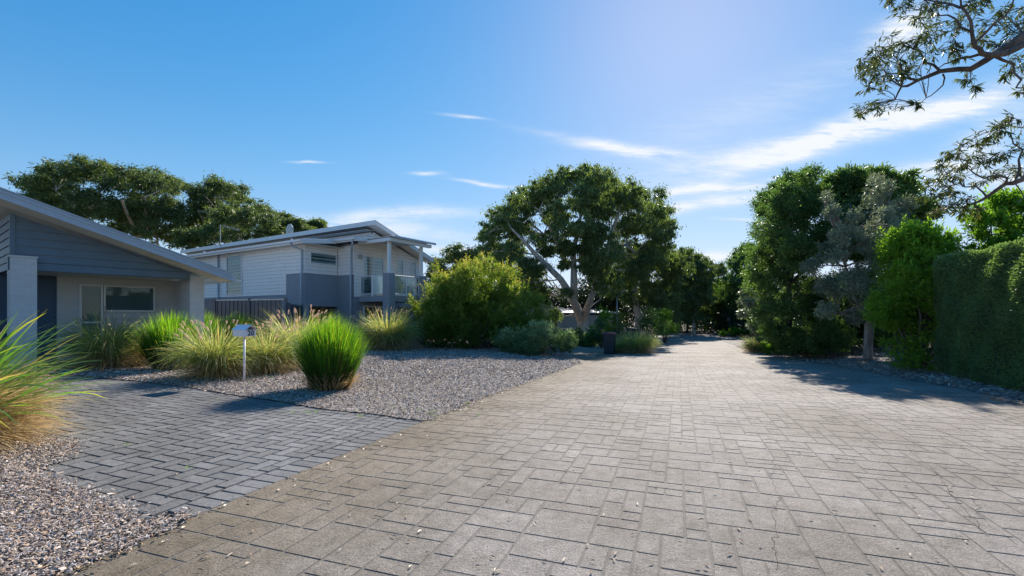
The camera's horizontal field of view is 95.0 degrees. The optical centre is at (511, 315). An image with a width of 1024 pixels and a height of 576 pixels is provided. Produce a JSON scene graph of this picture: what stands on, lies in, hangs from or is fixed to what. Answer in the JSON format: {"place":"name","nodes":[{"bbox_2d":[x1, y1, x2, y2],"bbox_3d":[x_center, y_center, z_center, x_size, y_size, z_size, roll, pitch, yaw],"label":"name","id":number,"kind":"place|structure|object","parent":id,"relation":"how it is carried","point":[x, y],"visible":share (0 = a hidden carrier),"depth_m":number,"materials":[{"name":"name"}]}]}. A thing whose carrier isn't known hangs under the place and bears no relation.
{"place":"outdoors","nodes":[
{"label":"outdoors","id":0,"kind":"place"},
{"bbox_2d":[0,429,199,575],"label":"mulch bed","id":1,"kind":"object","parent":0,"point":[113,550],"visible":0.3,"depth_m":3.35,"materials":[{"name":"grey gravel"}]},
{"bbox_2d":[0,315,84,411],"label":"strap leaf plant","id":2,"kind":"object","parent":1,"relation":"on","point":[25,370],"visible":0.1,"depth_m":6.99,"materials":[{"name":"green plant"}]},
{"bbox_2d":[0,312,119,455],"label":"strap leaf plant","id":3,"kind":"object","parent":1,"relation":"on","point":[18,407],"visible":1,"depth_m":5.33,"materials":[{"name":"green plant"}]},
{"bbox_2d":[142,513,173,522],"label":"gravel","id":4,"kind":"structure","parent":0,"point":[170,515],"depth_m":3.54,"materials":[{"name":"grey gravel"}]},
{"bbox_2d":[30,374,423,520],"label":"driveway pavers","id":5,"kind":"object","parent":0,"point":[276,441],"visible":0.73,"depth_m":5.60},
{"bbox_2d":[1,342,582,419],"bbox_3d":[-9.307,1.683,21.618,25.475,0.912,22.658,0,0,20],"label":"mulch bed","id":6,"kind":"object","parent":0,"point":[343,401],"visible":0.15,"depth_m":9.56,"materials":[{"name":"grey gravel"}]},
{"bbox_2d":[39,305,150,370],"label":"fountain grass","id":7,"kind":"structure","parent":6,"relation":"on","point":[99,346],"depth_m":11.45,"materials":[{"name":"green plant"}]},
{"bbox_2d":[92,314,174,365],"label":"fountain grass","id":8,"kind":"object","parent":6,"relation":"on","point":[114,331],"depth_m":12.18,"materials":[{"name":"green plant"}]},
{"bbox_2d":[128,308,212,369],"bbox_3d":[-8.565,0.550,11.859,1.906,1.582,1.907,0,0,0],"label":"rush clump","id":9,"kind":"object","parent":6,"relation":"on","point":[157,333],"visible":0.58,"depth_m":11.38,"materials":[{"name":"green plant"}]},
{"bbox_2d":[174,310,229,345],"bbox_3d":[-10.399,0.510,15.561,2.040,1.637,2.011,0,0,0],"label":"rush clump","id":10,"kind":"object","parent":6,"relation":"on","point":[208,318],"visible":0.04,"depth_m":15.49,"materials":[{"name":"green plant"}]},
{"bbox_2d":[148,318,277,380],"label":"fountain grass","id":11,"kind":"object","parent":6,"relation":"on","point":[212,358],"depth_m":10.17,"materials":[{"name":"green plant"}]},
{"bbox_2d":[219,311,268,344],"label":"rush clump","id":12,"kind":"object","parent":6,"relation":"on","point":[240,319],"visible":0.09,"depth_m":16.45,"materials":[{"name":"green plant"}]},
{"bbox_2d":[232,325,256,381],"bbox_3d":[-5.688,0.857,9.983,0.430,1.323,0.290,0,0,24],"label":"mailbox","id":13,"kind":"object","parent":6,"relation":"on","point":[243,331],"visible":1,"depth_m":9.94,"materials":[{"name":"paint"}]},
{"bbox_2d":[214,298,287,344],"bbox_3d":[-10.005,0.450,17.900,3.472,2.200,0.090,0,0,17],"label":"metal fence","id":14,"kind":"object","parent":6,"relation":"on","point":[223,308],"visible":0.39,"depth_m":17.82,"materials":[{"name":"grey metal"}]},
{"bbox_2d":[204,299,213,321],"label":"slat gate","id":15,"kind":"structure","parent":14,"relation":"attached to","point":[207,303],"depth_m":18.48,"materials":[{"name":"grey metal"}]},
{"bbox_2d":[226,320,305,376],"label":"fountain grass","id":16,"kind":"object","parent":6,"relation":"on","point":[279,358],"depth_m":11.24,"materials":[{"name":"green plant"}]},
{"bbox_2d":[240,304,351,368],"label":"fountain grass","id":17,"kind":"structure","parent":6,"relation":"on","point":[298,334],"depth_m":12.63,"materials":[{"name":"beige plant"}]},
{"bbox_2d":[124,367,480,467],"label":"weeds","id":18,"kind":"object","parent":6,"relation":"on","point":[307,412],"visible":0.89,"depth_m":7.09,"materials":[{"name":"green plant"}]},
{"bbox_2d":[287,312,375,391],"bbox_3d":[-3.597,0.662,9.274,1.824,1.581,1.730,0,0,0],"label":"rush clump","id":19,"kind":"object","parent":6,"relation":"on","point":[329,355],"visible":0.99,"depth_m":8.92,"materials":[{"name":"green plant"}]},
{"bbox_2d":[349,305,428,350],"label":"fountain grass","id":20,"kind":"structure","parent":6,"relation":"on","point":[389,336],"depth_m":19.75,"materials":[{"name":"green plant"}]},
{"bbox_2d":[411,312,440,344],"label":"dark shrub","id":21,"kind":"object","parent":6,"relation":"on","point":[422,342],"visible":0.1,"depth_m":23.42,"materials":[{"name":"green plant"}]},
{"bbox_2d":[392,250,558,349],"bbox_3d":[-1.689,-0.756,22.638,8.059,4.926,5.743,0,0,0],"label":"callistemon bush","id":22,"kind":"object","parent":6,"relation":"on","point":[463,305],"visible":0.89,"depth_m":21.55,"materials":[{"name":"green plant"}]},
{"bbox_2d":[491,320,579,355],"bbox_3d":[0.960,0.861,19.509,3.789,1.613,2.416,0,0,0],"label":"westringia bush","id":23,"kind":"object","parent":6,"relation":"on","point":[538,339],"visible":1,"depth_m":19.39,"materials":[{"name":"green plant"}]},
{"bbox_2d":[0,0,1023,313],"label":"sky","id":24,"kind":"structure","parent":0,"point":[413,118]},
{"bbox_2d":[54,331,1023,575],"bbox_3d":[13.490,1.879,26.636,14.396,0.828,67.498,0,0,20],"label":"road stamped paving","id":25,"kind":"structure","parent":0,"point":[366,547],"depth_m":4.08,"materials":[{"name":"concrete"}]},
{"bbox_2d":[54,362,1005,575],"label":"leaf litter","id":26,"kind":"object","parent":25,"relation":"on","point":[477,565],"visible":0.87,"depth_m":3.53,"materials":[{"name":"brown plant"}]},
{"bbox_2d":[602,332,616,353],"bbox_3d":[4.876,1.376,23.438,0.620,1.079,0.800,0,0,20],"label":"wheelie bin","id":27,"kind":"object","parent":25,"relation":"on","point":[609,340],"visible":1,"depth_m":23.14,"materials":[{"name":"plastic"}]},
{"bbox_2d":[615,338,630,352],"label":"fountain grass","id":28,"kind":"object","parent":25,"relation":"on","point":[619,349],"depth_m":24.05,"materials":[{"name":"green plant"}]},
{"bbox_2d":[615,328,662,353],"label":"fountain grass","id":29,"kind":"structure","parent":25,"relation":"on","point":[637,344],"depth_m":23.47,"materials":[{"name":"green plant"}]},
{"bbox_2d":[628,306,673,340],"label":"shrub","id":30,"kind":"object","parent":25,"relation":"on","point":[647,324],"visible":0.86,"depth_m":34.84,"materials":[{"name":"green plant"}]},
{"bbox_2d":[653,308,682,342],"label":"shrub","id":31,"kind":"object","parent":25,"relation":"on","point":[667,316],"visible":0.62,"depth_m":37.90,"materials":[{"name":"green plant"}]},
{"bbox_2d":[650,282,715,331],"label":"gum tree","id":32,"kind":"object","parent":25,"relation":"on","point":[703,323],"visible":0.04,"depth_m":62.65,"materials":[{"name":"green plant"}]},
{"bbox_2d":[771,500,779,569],"bbox_3d":[1.863,1.494,3.327,0.068,0.001,1.298,0,0,31],"label":"road crack","id":33,"kind":"object","parent":25,"relation":"on","point":[777,536],"visible":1,"depth_m":3.12,"materials":[{"name":"grey concrete"}]},
{"bbox_2d":[910,450,982,531],"bbox_3d":[3.882,1.494,4.265,0.070,0.001,2.546,0,0,31],"label":"road crack","id":34,"kind":"object","parent":25,"relation":"on","point":[951,495],"visible":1,"depth_m":3.89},
{"bbox_2d":[433,317,709,362],"bbox_3d":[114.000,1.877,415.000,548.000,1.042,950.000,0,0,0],"label":"ground","id":35,"kind":"structure","parent":0,"point":[647,331],"depth_m":80.05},
{"bbox_2d":[1,152,136,224],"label":"gum tree","id":36,"kind":"object","parent":35,"relation":"on","point":[48,183],"visible":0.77,"depth_m":38.83,"materials":[{"name":"green plant"}]},
{"bbox_2d":[0,187,235,368],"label":"house","id":37,"kind":"structure","parent":35,"relation":"on","point":[57,265],"depth_m":12.64,"materials":[{"name":"metal"}]},
{"bbox_2d":[0,273,56,362],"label":"entry door","id":38,"kind":"structure","parent":37,"relation":"in","point":[46,285],"depth_m":12.84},
{"bbox_2d":[79,284,102,340],"bbox_3d":[-12.122,0.088,13.519,0.085,1.964,0.514,0,0,37],"label":"window","id":39,"kind":"structure","parent":37,"relation":"in","point":[90,295],"depth_m":13.52,"materials":[{"name":"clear glass"}]},
{"bbox_2d":[103,285,154,311],"bbox_3d":[-11.587,-0.502,14.239,0.085,0.784,1.255,0,0,37],"label":"window","id":40,"kind":"structure","parent":37,"relation":"in","point":[115,297],"depth_m":14.22,"materials":[{"name":"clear glass"}]},
{"bbox_2d":[90,160,197,249],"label":"gum tree","id":41,"kind":"object","parent":35,"relation":"on","point":[147,213],"visible":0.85,"depth_m":41.31,"materials":[{"name":"green plant"}]},
{"bbox_2d":[178,170,273,243],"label":"gum tree","id":42,"kind":"object","parent":35,"relation":"on","point":[214,190],"visible":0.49,"depth_m":43.06,"materials":[{"name":"green plant"}]},
{"bbox_2d":[167,198,285,249],"bbox_3d":[-22.831,-3.770,38.111,12.774,12.108,8.555,0,0,26],"label":"gum tree","id":43,"kind":"object","parent":35,"relation":"on","point":[246,221],"visible":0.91,"depth_m":35.27,"materials":[{"name":"green plant"}]},
{"bbox_2d":[260,209,316,234],"bbox_3d":[-18.999,-3.408,39.881,4.674,11.395,6.444,0,0,-22],"label":"gum tree","id":44,"kind":"object","parent":35,"relation":"on","point":[299,224],"visible":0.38,"depth_m":38.15,"materials":[{"name":"green plant"}]},
{"bbox_2d":[288,303,302,340],"bbox_3d":[-8.742,0.535,19.005,0.090,2.030,3.215,0,0,-16],"label":"metal fence","id":45,"kind":"object","parent":35,"relation":"on","point":[297,307],"visible":0.34,"depth_m":18.51,"materials":[{"name":"grey metal"}]},
{"bbox_2d":[180,220,435,344],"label":"house","id":46,"kind":"structure","parent":35,"relation":"on","point":[349,270],"depth_m":23.49,"materials":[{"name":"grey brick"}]},
{"bbox_2d":[226,254,242,294],"bbox_3d":[-14.909,-2.168,25.211,1.560,2.136,0.085,0,0,32],"label":"window","id":47,"kind":"structure","parent":46,"relation":"in","point":[227,260],"depth_m":25.16,"materials":[{"name":"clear glass"}]},
{"bbox_2d":[309,252,336,265],"bbox_3d":[-9.165,-2.745,22.813,0.085,0.550,1.485,0,0,32],"label":"window","id":48,"kind":"structure","parent":46,"relation":"in","point":[310,255],"depth_m":22.84,"materials":[{"name":"clear glass"}]},
{"bbox_2d":[362,255,383,295],"bbox_3d":[-7.061,-1.968,23.905,0.085,2.056,1.388,0,0,32],"label":"sliding door","id":49,"kind":"structure","parent":46,"relation":"in","point":[381,267],"depth_m":23.72,"materials":[{"name":"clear glass"}]},
{"bbox_2d":[363,306,382,340],"bbox_3d":[-6.981,0.586,24.034,0.085,2.128,1.559,0,0,32],"label":"sliding door","id":50,"kind":"structure","parent":46,"relation":"in","point":[365,308],"depth_m":23.83,"materials":[{"name":"glass"}]},
{"bbox_2d":[397,259,402,291],"bbox_3d":[-6.071,-2.146,25.482,0.085,1.751,0.414,0,0,32],"label":"window","id":51,"kind":"structure","parent":46,"relation":"in","point":[398,261],"depth_m":25.45,"materials":[{"name":"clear glass"}]},
{"bbox_2d":[410,262,415,292],"bbox_3d":[-5.540,-2.137,26.328,0.085,1.734,0.400,0,0,32],"label":"window","id":52,"kind":"structure","parent":46,"relation":"in","point":[412,263],"depth_m":26.28,"materials":[{"name":"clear glass"}]},
{"bbox_2d":[306,217,328,228],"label":"gum tree","id":53,"kind":"object","parent":35,"relation":"on","point":[319,223],"visible":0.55,"depth_m":43.03,"materials":[{"name":"green plant"}]},
{"bbox_2d":[426,277,631,333],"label":"distant wood","id":54,"kind":"object","parent":35,"relation":"on","point":[608,303],"visible":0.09,"depth_m":57.25,"materials":[{"name":"green plant"}]},
{"bbox_2d":[478,301,615,336],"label":"house","id":55,"kind":"structure","parent":35,"relation":"on","point":[569,321],"depth_m":51.56,"materials":[{"name":"metal"}]},
{"bbox_2d":[559,328,603,331],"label":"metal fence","id":56,"kind":"object","parent":35,"relation":"on","point":[575,328],"visible":0.18,"depth_m":44.47,"materials":[{"name":"grey metal"}]},
{"bbox_2d":[611,327,640,337],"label":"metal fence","id":57,"kind":"object","parent":35,"relation":"on","point":[632,329],"visible":0.2,"depth_m":42.15,"materials":[{"name":"grey metal"}]},
{"bbox_2d":[612,238,698,335],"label":"gum tree","id":58,"kind":"object","parent":35,"relation":"on","point":[660,293],"visible":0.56,"depth_m":47.09,"materials":[{"name":"green plant"}]},
{"bbox_2d":[671,246,729,334],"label":"gum tree","id":59,"kind":"object","parent":35,"relation":"on","point":[698,290],"visible":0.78,"depth_m":53.21,"materials":[{"name":"green plant"}]},
{"bbox_2d":[700,293,730,330],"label":"slender tree","id":60,"kind":"object","parent":35,"relation":"on","point":[719,310],"visible":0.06,"depth_m":61.15,"materials":[{"name":"green plant"}]},
{"bbox_2d":[577,266,861,330],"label":"distant wood","id":61,"kind":"object","parent":35,"relation":"on","point":[632,315],"visible":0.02,"depth_m":72.31,"materials":[{"name":"green plant"}]},
{"bbox_2d":[710,277,743,330],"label":"gum tree","id":62,"kind":"object","parent":35,"relation":"on","point":[722,304],"visible":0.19,"depth_m":62.21,"materials":[{"name":"green plant"}]},
{"bbox_2d":[718,327,752,336],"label":"shrub","id":63,"kind":"object","parent":35,"relation":"on","point":[735,331],"visible":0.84,"depth_m":49.68,"materials":[{"name":"green plant"}]},
{"bbox_2d":[712,239,779,329],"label":"gum tree","id":64,"kind":"object","parent":35,"relation":"on","point":[727,291],"visible":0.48,"depth_m":55.05,"materials":[{"name":"green plant"}]},
{"bbox_2d":[700,303,933,342],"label":"understorey","id":65,"kind":"object","parent":35,"relation":"on","point":[734,320],"visible":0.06,"depth_m":55.43,"materials":[{"name":"green plant"}]},
{"bbox_2d":[850,0,1023,223],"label":"gum tree","id":66,"kind":"object","parent":35,"relation":"on","point":[1013,45],"visible":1,"depth_m":6.22,"materials":[{"name":"green plant"}]},
{"bbox_2d":[557,346,604,361],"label":"side driveway","id":67,"kind":"structure","parent":0,"point":[582,354],"depth_m":23.02,"materials":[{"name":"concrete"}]},
{"bbox_2d":[716,338,1023,403],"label":"mulch verge","id":68,"kind":"structure","parent":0,"point":[975,389],"depth_m":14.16,"materials":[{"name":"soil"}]},
{"bbox_2d":[736,333,772,352],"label":"fountain grass","id":69,"kind":"object","parent":68,"relation":"on","point":[752,347],"depth_m":24.27,"materials":[{"name":"green plant"}]},
{"bbox_2d":[734,287,776,332],"bbox_3d":[14.967,0.106,27.907,3.139,3.828,5.262,0,0,27],"label":"wattle tree","id":70,"kind":"object","parent":68,"relation":"on","point":[742,313],"visible":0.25,"depth_m":26.75,"materials":[{"name":"green plant"}]},
{"bbox_2d":[757,339,799,354],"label":"shrub","id":71,"kind":"object","parent":68,"relation":"on","point":[768,348],"visible":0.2,"depth_m":22.46,"materials":[{"name":"green plant"}]},
{"bbox_2d":[775,326,828,357],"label":"shrub","id":72,"kind":"object","parent":68,"relation":"on","point":[805,351],"visible":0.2,"depth_m":19.89,"materials":[{"name":"green plant"}]},
{"bbox_2d":[735,161,869,355],"bbox_3d":[13.400,-2.950,21.684,5.630,9.942,10.800,0,0,23],"label":"dense tree","id":73,"kind":"object","parent":68,"relation":"on","point":[788,204],"visible":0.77,"depth_m":19.49,"materials":[{"name":"green plant"}]},
{"bbox_2d":[800,318,863,358],"bbox_3d":[12.629,0.899,18.576,2.299,1.638,1.983,0,0,-31],"label":"shrub","id":74,"kind":"object","parent":68,"relation":"on","point":[829,336],"visible":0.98,"depth_m":18.32,"materials":[{"name":"green plant"}]},
{"bbox_2d":[798,172,923,359],"bbox_3d":[12.260,-1.874,16.597,3.670,6.850,5.860,0,0,33],"label":"banksia tree","id":75,"kind":"object","parent":68,"relation":"on","point":[892,214],"visible":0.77,"depth_m":15.63,"materials":[{"name":"green plant"}]},
{"bbox_2d":[816,161,947,348],"bbox_3d":[16.669,-2.932,21.312,4.970,9.201,9.732,0,0,33],"label":"broadleaf tree","id":76,"kind":"object","parent":68,"relation":"on","point":[848,180],"visible":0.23,"depth_m":19.41,"materials":[{"name":"green plant"}]},
{"bbox_2d":[863,323,935,351],"bbox_3d":[15.223,0.253,18.558,2.984,2.477,2.306,0,0,0],"label":"shrub","id":77,"kind":"object","parent":68,"relation":"on","point":[881,333],"visible":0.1,"depth_m":18.20,"materials":[{"name":"green plant"}]},
{"bbox_2d":[857,214,970,370],"bbox_3d":[11.610,-0.678,13.526,3.140,4.539,2.776,0,0,0],"label":"laurel shrub","id":78,"kind":"object","parent":68,"relation":"on","point":[912,252],"visible":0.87,"depth_m":13.16,"materials":[{"name":"green plant"}]},
{"bbox_2d":[931,237,1023,391],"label":"clipped hedge","id":79,"kind":"object","parent":68,"relation":"on","point":[979,306],"visible":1,"depth_m":10.46,"materials":[{"name":"green plant"}]},
{"bbox_2d":[934,184,1023,317],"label":"tall shrub","id":80,"kind":"object","parent":68,"relation":"on","point":[1006,221],"visible":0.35,"depth_m":13.04,"materials":[{"name":"green plant"}]},
{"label":"mulch verge","id":81,"kind":"structure","parent":0,"visible":0},
{"bbox_2d":[423,239,488,285],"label":"gum tree","id":82,"kind":"object","parent":81,"relation":"on","point":[453,254],"visible":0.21,"depth_m":41.75,"materials":[{"name":"green plant"}]},
{"bbox_2d":[559,331,577,344],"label":"shrub","id":83,"kind":"object","parent":81,"relation":"on","point":[568,336],"visible":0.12,"depth_m":28.17,"materials":[{"name":"green plant"}]},
{"bbox_2d":[469,159,686,333],"bbox_3d":[6.015,-5.865,41.849,20.935,17.456,17.592,0,0,0],"label":"gum tree","id":84,"kind":"object","parent":81,"relation":"on","point":[607,197],"visible":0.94,"depth_m":36.92,"materials":[{"name":"green plant"}]},
{"bbox_2d":[572,327,586,338],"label":"shrub","id":85,"kind":"object","parent":81,"relation":"on","point":[580,331],"visible":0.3,"depth_m":39.95,"materials":[{"name":"green plant"}]},
{"bbox_2d":[576,333,598,346],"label":"shrub","id":86,"kind":"object","parent":81,"relation":"on","point":[587,341],"visible":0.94,"depth_m":28.69,"materials":[{"name":"green plant"}]},
{"bbox_2d":[584,306,616,335],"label":"shrub","id":87,"kind":"object","parent":81,"relation":"on","point":[603,315],"visible":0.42,"depth_m":32.70,"materials":[{"name":"green plant"}]},
{"bbox_2d":[589,317,612,347],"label":"shrub","id":88,"kind":"object","parent":81,"relation":"on","point":[596,335],"visible":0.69,"depth_m":28.43,"materials":[{"name":"green plant"}]},
{"bbox_2d":[607,309,630,338],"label":"shrub","id":89,"kind":"object","parent":81,"relation":"on","point":[617,331],"visible":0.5,"depth_m":37.79,"materials":[{"name":"green plant"}]},
{"bbox_2d":[616,290,626,341],"bbox_3d":[9.316,0.070,40.000,0.876,4.460,0.160,0,0,0],"label":"street lamp","id":90,"kind":"object","parent":81,"relation":"on","point":[617,309],"visible":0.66,"depth_m":39.95,"materials":[{"name":"grey metal"}]}
]}

